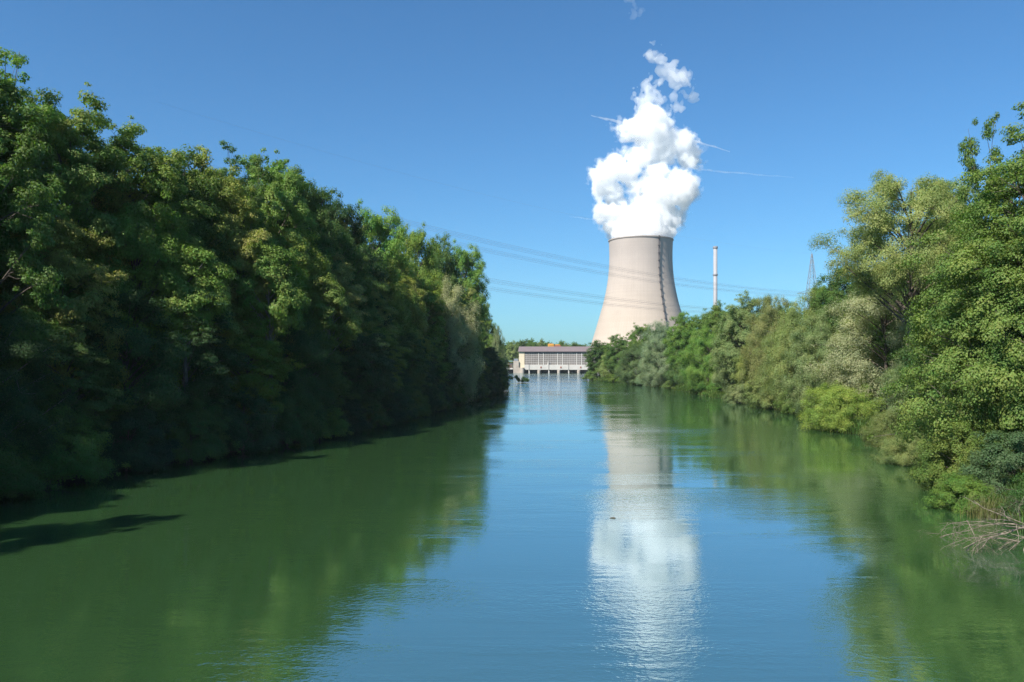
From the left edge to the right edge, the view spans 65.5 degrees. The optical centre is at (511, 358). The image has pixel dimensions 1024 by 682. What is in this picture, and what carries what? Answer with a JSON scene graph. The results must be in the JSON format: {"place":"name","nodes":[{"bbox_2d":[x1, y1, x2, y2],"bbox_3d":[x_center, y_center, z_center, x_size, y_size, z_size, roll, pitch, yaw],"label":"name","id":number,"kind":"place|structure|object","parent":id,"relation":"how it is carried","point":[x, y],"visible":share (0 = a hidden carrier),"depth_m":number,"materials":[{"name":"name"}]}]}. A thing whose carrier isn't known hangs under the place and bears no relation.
{"place":"outdoors","nodes":[
{"label":"outdoors","id":0,"kind":"place"},
{"bbox_2d":[42,364,946,483],"bbox_3d":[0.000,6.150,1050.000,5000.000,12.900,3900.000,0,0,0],"label":"ground","id":1,"kind":"structure","parent":0,"point":[511,366],"depth_m":85.14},
{"bbox_2d":[0,106,45,318],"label":"broadleaf tree","id":2,"kind":"object","parent":1,"relation":"on","point":[9,190],"visible":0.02,"depth_m":71.01,"materials":[{"name":"green plant"}]},
{"bbox_2d":[0,77,62,309],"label":"maple tree","id":3,"kind":"object","parent":1,"relation":"on","point":[27,119],"visible":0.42,"depth_m":69.29,"materials":[{"name":"green plant"}]},
{"bbox_2d":[0,128,74,414],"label":"maple tree","id":4,"kind":"object","parent":1,"relation":"on","point":[40,284],"visible":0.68,"depth_m":62.88,"materials":[{"name":"green plant"}]},
{"bbox_2d":[0,308,86,476],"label":"willow tree","id":5,"kind":"object","parent":1,"relation":"on","point":[36,423],"visible":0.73,"depth_m":60.02,"materials":[{"name":"green plant"}]},
{"bbox_2d":[0,46,92,318],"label":"ash tree","id":6,"kind":"object","parent":1,"relation":"on","point":[51,175],"visible":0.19,"depth_m":71.95,"materials":[{"name":"green plant"}]},
{"bbox_2d":[0,209,129,399],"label":"maple tree","id":7,"kind":"object","parent":1,"relation":"on","point":[66,251],"visible":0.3,"depth_m":70.14,"materials":[{"name":"green plant"}]},
{"bbox_2d":[0,398,130,486],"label":"shrub","id":8,"kind":"object","parent":1,"relation":"on","point":[80,461],"visible":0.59,"depth_m":62.21,"materials":[{"name":"green plant"}]},
{"bbox_2d":[0,314,136,449],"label":"maple tree","id":9,"kind":"object","parent":1,"relation":"on","point":[103,405],"visible":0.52,"depth_m":66.87,"materials":[{"name":"green plant"}]},
{"bbox_2d":[6,82,155,329],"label":"maple tree","id":10,"kind":"object","parent":1,"relation":"on","point":[87,175],"visible":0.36,"depth_m":75.21,"materials":[{"name":"green plant"}]},
{"bbox_2d":[31,140,171,322],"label":"maple tree","id":11,"kind":"object","parent":1,"relation":"on","point":[119,203],"visible":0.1,"depth_m":80.94,"materials":[{"name":"green plant"}]},
{"bbox_2d":[49,189,201,430],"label":"broadleaf tree","id":12,"kind":"object","parent":1,"relation":"on","point":[135,249],"visible":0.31,"depth_m":77.53,"materials":[{"name":"green plant"}]},
{"bbox_2d":[64,278,194,450],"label":"broadleaf tree","id":13,"kind":"object","parent":1,"relation":"on","point":[156,400],"visible":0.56,"depth_m":73.92,"materials":[{"name":"green plant"}]},
{"bbox_2d":[52,115,215,302],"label":"maple tree","id":14,"kind":"object","parent":1,"relation":"on","point":[148,155],"visible":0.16,"depth_m":83.94,"materials":[{"name":"green plant"}]},
{"bbox_2d":[90,393,183,473],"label":"shrub","id":15,"kind":"object","parent":1,"relation":"on","point":[151,456],"visible":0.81,"depth_m":69.91,"materials":[{"name":"green plant"}]},
{"bbox_2d":[140,240,235,454],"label":"broadleaf tree","id":16,"kind":"object","parent":1,"relation":"on","point":[204,280],"visible":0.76,"depth_m":79.71,"materials":[{"name":"green plant"}]},
{"bbox_2d":[120,290,257,426],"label":"maple tree","id":17,"kind":"object","parent":1,"relation":"on","point":[203,386],"visible":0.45,"depth_m":80.58,"materials":[{"name":"green plant"}]},
{"bbox_2d":[130,143,248,334],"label":"broadleaf tree","id":18,"kind":"object","parent":1,"relation":"on","point":[197,227],"visible":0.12,"depth_m":91.37,"materials":[{"name":"green plant"}]},
{"bbox_2d":[164,230,248,409],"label":"maple tree","id":19,"kind":"object","parent":1,"relation":"on","point":[230,331],"visible":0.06,"depth_m":86.82,"materials":[{"name":"green plant"}]},
{"bbox_2d":[175,144,263,332],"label":"maple tree","id":20,"kind":"object","parent":1,"relation":"on","point":[228,189],"visible":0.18,"depth_m":95.80,"materials":[{"name":"green plant"}]},
{"bbox_2d":[205,168,280,291],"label":"maple tree","id":21,"kind":"object","parent":1,"relation":"on","point":[268,228],"visible":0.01,"depth_m":108.85,"materials":[{"name":"green plant"}]},
{"bbox_2d":[217,140,275,260],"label":"ash tree","id":22,"kind":"object","parent":1,"relation":"on","point":[257,161],"visible":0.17,"depth_m":104.25,"materials":[{"name":"green plant"}]},
{"bbox_2d":[204,212,300,386],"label":"maple tree","id":23,"kind":"object","parent":1,"relation":"on","point":[238,240],"visible":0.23,"depth_m":93.06,"materials":[{"name":"green plant"}]},
{"bbox_2d":[223,324,305,426],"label":"maple tree","id":24,"kind":"object","parent":1,"relation":"on","point":[261,351],"visible":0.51,"depth_m":88.98,"materials":[{"name":"green plant"}]},
{"bbox_2d":[237,180,301,245],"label":"broadleaf tree","id":25,"kind":"object","parent":1,"relation":"on","point":[279,221],"visible":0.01,"depth_m":115.40,"materials":[{"name":"green plant"}]},
{"bbox_2d":[230,239,311,427],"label":"broadleaf tree","id":26,"kind":"object","parent":1,"relation":"on","point":[289,297],"visible":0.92,"depth_m":92.01,"materials":[{"name":"green plant"}]},
{"bbox_2d":[234,147,324,310],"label":"maple tree","id":27,"kind":"object","parent":1,"relation":"on","point":[280,195],"visible":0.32,"depth_m":112.23,"materials":[{"name":"green plant"}]},
{"bbox_2d":[262,238,312,372],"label":"maple tree","id":28,"kind":"object","parent":1,"relation":"on","point":[274,242],"visible":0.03,"depth_m":104.21,"materials":[{"name":"green plant"}]},
{"bbox_2d":[249,315,342,432],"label":"willow tree","id":29,"kind":"object","parent":1,"relation":"on","point":[307,348],"visible":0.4,"depth_m":96.75,"materials":[{"name":"green plant"}]},
{"bbox_2d":[282,229,349,362],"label":"broadleaf tree","id":30,"kind":"object","parent":1,"relation":"on","point":[321,270],"visible":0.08,"depth_m":111.94,"materials":[{"name":"green plant"}]},
{"bbox_2d":[278,164,366,316],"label":"broadleaf tree","id":31,"kind":"object","parent":1,"relation":"on","point":[316,203],"visible":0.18,"depth_m":124.63,"materials":[{"name":"green plant"}]},
{"bbox_2d":[311,219,344,270],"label":"maple tree","id":32,"kind":"object","parent":1,"relation":"on","point":[338,257],"visible":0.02,"depth_m":126.62,"materials":[{"name":"green plant"}]},
{"bbox_2d":[302,274,361,353],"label":"broadleaf tree","id":33,"kind":"object","parent":1,"relation":"on","point":[327,304],"visible":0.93,"depth_m":106.84,"materials":[{"name":"green plant"}]},
{"bbox_2d":[314,399,352,438],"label":"shrub","id":34,"kind":"object","parent":1,"relation":"on","point":[337,426],"visible":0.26,"depth_m":99.61,"materials":[{"name":"green plant"}]},
{"bbox_2d":[312,254,377,362],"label":"maple tree","id":35,"kind":"object","parent":1,"relation":"on","point":[342,275],"visible":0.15,"depth_m":119.62,"materials":[{"name":"green plant"}]},
{"bbox_2d":[329,240,388,332],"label":"maple tree","id":36,"kind":"object","parent":1,"relation":"on","point":[363,278],"visible":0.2,"depth_m":129.37,"materials":[{"name":"green plant"}]},
{"bbox_2d":[323,191,395,330],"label":"broadleaf tree","id":37,"kind":"object","parent":1,"relation":"on","point":[347,214],"visible":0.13,"depth_m":138.94,"materials":[{"name":"green plant"}]},
{"bbox_2d":[355,270,399,338],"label":"maple tree","id":38,"kind":"object","parent":1,"relation":"on","point":[377,295],"visible":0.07,"depth_m":135.62,"materials":[{"name":"green plant"}]},
{"bbox_2d":[348,198,416,291],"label":"broadleaf tree","id":39,"kind":"object","parent":1,"relation":"on","point":[389,246],"visible":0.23,"depth_m":159.10,"materials":[{"name":"green plant"}]},
{"bbox_2d":[373,255,419,366],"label":"broadleaf tree","id":40,"kind":"object","parent":1,"relation":"on","point":[395,292],"visible":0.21,"depth_m":144.46,"materials":[{"name":"green plant"}]},
{"bbox_2d":[383,273,433,360],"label":"maple tree","id":41,"kind":"object","parent":1,"relation":"on","point":[417,314],"visible":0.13,"depth_m":153.69,"materials":[{"name":"green plant"}]},
{"bbox_2d":[392,264,432,347],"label":"maple tree","id":42,"kind":"object","parent":1,"relation":"on","point":[424,329],"visible":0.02,"depth_m":161.40,"materials":[{"name":"green plant"}]},
{"bbox_2d":[397,221,445,298],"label":"broadleaf tree","id":43,"kind":"object","parent":1,"relation":"on","point":[416,243],"visible":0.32,"depth_m":182.52,"materials":[{"name":"green plant"}]},
{"bbox_2d":[407,272,448,362],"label":"maple tree","id":44,"kind":"object","parent":1,"relation":"on","point":[428,299],"visible":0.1,"depth_m":170.56,"materials":[{"name":"green plant"}]},
{"bbox_2d":[426,231,465,307],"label":"broadleaf tree","id":45,"kind":"object","parent":1,"relation":"on","point":[445,260],"visible":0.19,"depth_m":210.62,"materials":[{"name":"green plant"}]},
{"bbox_2d":[436,338,465,394],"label":"willow tree","id":46,"kind":"object","parent":1,"relation":"on","point":[452,379],"visible":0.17,"depth_m":171.74,"materials":[{"name":"green plant"}]},
{"bbox_2d":[427,274,485,403],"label":"willow tree","id":47,"kind":"object","parent":1,"relation":"on","point":[468,375],"visible":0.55,"depth_m":175.51,"materials":[{"name":"green plant"}]},
{"bbox_2d":[447,239,490,336],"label":"broadleaf tree","id":48,"kind":"object","parent":1,"relation":"on","point":[471,277],"visible":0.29,"depth_m":240.09,"materials":[{"name":"green plant"}]},
{"bbox_2d":[460,285,481,336],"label":"maple tree","id":49,"kind":"object","parent":1,"relation":"on","point":[471,293],"visible":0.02,"depth_m":227.19,"materials":[{"name":"green plant"}]},
{"bbox_2d":[461,296,487,365],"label":"maple tree","id":50,"kind":"object","parent":1,"relation":"on","point":[483,343],"visible":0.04,"depth_m":219.17,"materials":[{"name":"green plant"}]},
{"bbox_2d":[478,292,491,341],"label":"broadleaf tree","id":51,"kind":"object","parent":1,"relation":"on","point":[488,319],"visible":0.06,"depth_m":416.95,"materials":[{"name":"green plant"}]},
{"bbox_2d":[481,316,499,348],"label":"broadleaf tree","id":52,"kind":"object","parent":1,"relation":"on","point":[490,331],"visible":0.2,"depth_m":418.43,"materials":[{"name":"green plant"}]},
{"bbox_2d":[484,346,505,381],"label":"maple tree","id":53,"kind":"object","parent":1,"relation":"on","point":[495,357],"visible":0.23,"depth_m":233.22,"materials":[{"name":"green plant"}]},
{"bbox_2d":[491,325,505,368],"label":"willow tree","id":54,"kind":"object","parent":1,"relation":"on","point":[497,341],"visible":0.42,"depth_m":329.49,"materials":[{"name":"green plant"}]},
{"bbox_2d":[506,340,518,362],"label":"broadleaf tree","id":55,"kind":"object","parent":1,"relation":"on","point":[513,352],"visible":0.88,"depth_m":676.35,"materials":[{"name":"green plant"}]},
{"bbox_2d":[513,346,616,372],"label":"powerhouse","id":56,"kind":"structure","parent":1,"relation":"on","point":[563,359],"depth_m":560.40,"materials":[{"name":"concrete"}]},
{"bbox_2d":[525,353,537,364],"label":"window","id":57,"kind":"structure","parent":56,"relation":"in","point":[530,358],"depth_m":561.45,"materials":[{"name":"grey glass"}]},
{"bbox_2d":[544,353,556,364],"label":"window","id":58,"kind":"structure","parent":56,"relation":"in","point":[551,358],"depth_m":560.36,"materials":[{"name":"grey glass"}]},
{"bbox_2d":[563,353,575,364],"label":"window","id":59,"kind":"structure","parent":56,"relation":"in","point":[568,358],"depth_m":559.40,"materials":[{"name":"grey glass"}]},
{"bbox_2d":[580,367,600,380],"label":"shrub","id":60,"kind":"object","parent":1,"relation":"on","point":[589,375],"visible":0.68,"depth_m":369.51,"materials":[{"name":"green plant"}]},
{"bbox_2d":[583,339,608,376],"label":"broadleaf tree","id":61,"kind":"object","parent":1,"relation":"on","point":[592,356],"visible":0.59,"depth_m":369.28,"materials":[{"name":"green plant"}]},
{"bbox_2d":[596,349,619,377],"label":"willow tree","id":62,"kind":"object","parent":1,"relation":"on","point":[602,370],"visible":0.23,"depth_m":349.32,"materials":[{"name":"green plant"}]},
{"bbox_2d":[602,333,628,373],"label":"broadleaf tree","id":63,"kind":"object","parent":1,"relation":"on","point":[618,344],"visible":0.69,"depth_m":343.02,"materials":[{"name":"green plant"}]},
{"bbox_2d":[614,341,652,384],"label":"willow tree","id":64,"kind":"object","parent":1,"relation":"on","point":[625,374],"visible":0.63,"depth_m":307.67,"materials":[{"name":"green plant"}]},
{"bbox_2d":[625,323,654,373],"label":"broadleaf tree","id":65,"kind":"object","parent":1,"relation":"on","point":[633,336],"visible":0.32,"depth_m":328.13,"materials":[{"name":"green plant"}]},
{"bbox_2d":[638,318,673,373],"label":"willow tree","id":66,"kind":"object","parent":1,"relation":"on","point":[659,334],"visible":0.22,"depth_m":298.69,"materials":[{"name":"green plant"}]},
{"bbox_2d":[632,339,680,386],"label":"willow tree","id":67,"kind":"object","parent":1,"relation":"on","point":[655,378],"visible":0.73,"depth_m":282.36,"materials":[{"name":"green plant"}]},
{"bbox_2d":[663,333,693,384],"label":"willow tree","id":68,"kind":"object","parent":1,"relation":"on","point":[675,377],"visible":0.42,"depth_m":260.19,"materials":[{"name":"green plant"}]},
{"bbox_2d":[661,311,701,370],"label":"broadleaf tree","id":69,"kind":"object","parent":1,"relation":"on","point":[682,327],"visible":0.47,"depth_m":259.64,"materials":[{"name":"green plant"}]},
{"bbox_2d":[675,325,719,391],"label":"willow tree","id":70,"kind":"object","parent":1,"relation":"on","point":[695,376],"visible":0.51,"depth_m":222.38,"materials":[{"name":"green plant"}]},
{"bbox_2d":[688,300,726,369],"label":"broadleaf tree","id":71,"kind":"object","parent":1,"relation":"on","point":[713,317],"visible":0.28,"depth_m":238.70,"materials":[{"name":"green plant"}]},
{"bbox_2d":[713,246,717,304],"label":"chimney","id":72,"kind":"object","parent":1,"relation":"on","point":[715,274],"visible":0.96,"depth_m":1007.72,"materials":[{"name":"paint"}]},
{"bbox_2d":[709,323,745,392],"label":"willow tree","id":73,"kind":"object","parent":1,"relation":"on","point":[724,380],"visible":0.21,"depth_m":203.12,"materials":[{"name":"green plant"}]},
{"bbox_2d":[721,381,749,403],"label":"shrub","id":74,"kind":"object","parent":1,"relation":"on","point":[736,395],"visible":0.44,"depth_m":178.42,"materials":[{"name":"green plant"}]},
{"bbox_2d":[708,290,766,381],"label":"broadleaf tree","id":75,"kind":"object","parent":1,"relation":"on","point":[733,319],"visible":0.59,"depth_m":198.22,"materials":[{"name":"green plant"}]},
{"bbox_2d":[730,332,769,397],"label":"willow tree","id":76,"kind":"object","parent":1,"relation":"on","point":[745,378],"visible":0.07,"depth_m":178.58,"materials":[{"name":"green plant"}]},
{"bbox_2d":[741,373,782,409],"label":"shrub","id":77,"kind":"object","parent":1,"relation":"on","point":[755,401],"visible":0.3,"depth_m":159.05,"materials":[{"name":"green plant"}]},
{"bbox_2d":[736,293,797,395],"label":"willow tree","id":78,"kind":"object","parent":1,"relation":"on","point":[762,325],"visible":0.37,"depth_m":170.88,"materials":[{"name":"green plant"}]},
{"bbox_2d":[752,317,808,406],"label":"willow tree","id":79,"kind":"object","parent":1,"relation":"on","point":[764,365],"visible":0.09,"depth_m":158.10,"materials":[{"name":"green plant"}]},
{"bbox_2d":[772,378,813,414],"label":"shrub","id":80,"kind":"object","parent":1,"relation":"on","point":[789,408],"visible":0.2,"depth_m":144.99,"materials":[{"name":"green plant"}]},
{"bbox_2d":[761,288,833,412],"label":"willow tree","id":81,"kind":"object","parent":1,"relation":"on","point":[777,350],"visible":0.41,"depth_m":148.81,"materials":[{"name":"green plant"}]},
{"bbox_2d":[798,254,816,311],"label":"pylon","id":82,"kind":"object","parent":1,"relation":"on","point":[810,273],"visible":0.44,"depth_m":430.41,"materials":[{"name":"metal"}]},
{"bbox_2d":[594,375,1023,533],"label":"bank grass","id":83,"kind":"structure","parent":1,"relation":"on","point":[855,430],"depth_m":105.15,"materials":[{"name":"green plant"}]},
{"bbox_2d":[773,305,850,415],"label":"willow tree","id":84,"kind":"object","parent":1,"relation":"on","point":[798,389],"visible":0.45,"depth_m":137.53,"materials":[{"name":"green plant"}]},
{"bbox_2d":[802,276,840,340],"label":"broadleaf tree","id":85,"kind":"object","parent":1,"relation":"on","point":[819,290],"visible":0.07,"depth_m":165.44,"materials":[{"name":"green plant"}]},
{"bbox_2d":[793,380,887,431],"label":"shrub","id":86,"kind":"object","parent":1,"relation":"on","point":[841,402],"visible":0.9,"depth_m":109.46,"materials":[{"name":"green plant"}]},
{"bbox_2d":[807,265,888,370],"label":"broadleaf tree","id":87,"kind":"object","parent":1,"relation":"on","point":[839,284],"visible":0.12,"depth_m":148.36,"materials":[{"name":"green plant"}]},
{"bbox_2d":[799,272,920,409],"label":"willow tree","id":88,"kind":"object","parent":1,"relation":"on","point":[872,371],"visible":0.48,"depth_m":125.63,"materials":[{"name":"green plant"}]},
{"bbox_2d":[867,281,907,368],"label":"maple tree","id":89,"kind":"object","parent":1,"relation":"on","point":[889,354],"visible":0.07,"depth_m":128.36,"materials":[{"name":"green plant"}]},
{"bbox_2d":[858,407,919,446],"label":"shrub","id":90,"kind":"object","parent":1,"relation":"on","point":[879,427],"visible":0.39,"depth_m":89.81,"materials":[{"name":"green plant"}]},
{"bbox_2d":[807,168,979,400],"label":"willow tree","id":91,"kind":"object","parent":1,"relation":"on","point":[877,218],"visible":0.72,"depth_m":102.69,"materials":[{"name":"green plant"}]},
{"bbox_2d":[871,356,925,426],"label":"willow tree","id":92,"kind":"object","parent":1,"relation":"on","point":[892,374],"visible":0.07,"depth_m":91.86,"materials":[{"name":"green plant"}]},
{"bbox_2d":[870,431,946,467],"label":"shrub","id":93,"kind":"object","parent":1,"relation":"on","point":[890,453],"visible":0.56,"depth_m":75.34,"materials":[{"name":"green plant"}]},
{"bbox_2d":[866,102,1023,469],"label":"maple tree","id":94,"kind":"object","parent":1,"relation":"on","point":[991,368],"visible":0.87,"depth_m":61.22,"materials":[{"name":"green plant"}]},
{"bbox_2d":[878,301,1019,442],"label":"broadleaf tree","id":95,"kind":"object","parent":1,"relation":"on","point":[904,352],"visible":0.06,"depth_m":83.39,"materials":[{"name":"green plant"}]},
{"bbox_2d":[900,177,998,348],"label":"broadleaf tree","id":96,"kind":"object","parent":1,"relation":"on","point":[964,201],"visible":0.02,"depth_m":118.36,"materials":[{"name":"green plant"}]},
{"bbox_2d":[904,418,1013,496],"bbox_3d":[34.105,7.627,59.983,8.026,6.616,7.536,0,0,2],"label":"shrub","id":97,"kind":"object","parent":1,"relation":"on","point":[955,437],"visible":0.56,"depth_m":59.37,"materials":[{"name":"green plant"}]},
{"bbox_2d":[916,471,1003,513],"bbox_3d":[30.194,9.069,53.016,4.896,3.179,4.700,0,0,-43],"label":"shrub","id":98,"kind":"object","parent":1,"relation":"on","point":[964,486],"visible":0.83,"depth_m":52.27,"materials":[{"name":"green plant"}]},
{"bbox_2d":[916,495,1023,554],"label":"dead branches","id":99,"kind":"object","parent":1,"relation":"on","point":[998,534],"visible":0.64,"depth_m":41.72,"materials":[{"name":"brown wood"}]},
{"bbox_2d":[944,111,1020,391],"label":"ash tree","id":100,"kind":"object","parent":1,"relation":"on","point":[968,163],"visible":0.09,"depth_m":74.42,"materials":[{"name":"green plant"}]},
{"bbox_2d":[960,491,1008,520],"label":"reeds","id":101,"kind":"object","parent":1,"relation":"on","point":[989,503],"visible":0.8,"depth_m":49.84,"materials":[{"name":"green plant"}]},
{"bbox_2d":[955,430,1023,497],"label":"shrub","id":102,"kind":"object","parent":1,"relation":"on","point":[1001,457],"visible":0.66,"depth_m":54.57,"materials":[{"name":"green plant"}]},
{"bbox_2d":[993,473,1023,522],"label":"shrub","id":103,"kind":"object","parent":1,"relation":"on","point":[1019,494],"visible":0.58,"depth_m":48.54,"materials":[{"name":"green plant"}]},
{"bbox_2d":[0,373,1023,681],"bbox_3d":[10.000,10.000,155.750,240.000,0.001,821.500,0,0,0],"label":"river water","id":104,"kind":"structure","parent":0,"point":[486,539],"depth_m":39.51,"materials":[{"name":"green liquid"}]},
{"bbox_2d":[0,0,1023,346],"label":"sky","id":105,"kind":"structure","parent":0,"point":[743,124],"materials":[{"name":"blue"}]},
{"bbox_2d":[592,235,680,346],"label":"cooling tower","id":106,"kind":"structure","parent":0,"point":[649,254],"depth_m":1027.76,"materials":[{"name":"concrete"}]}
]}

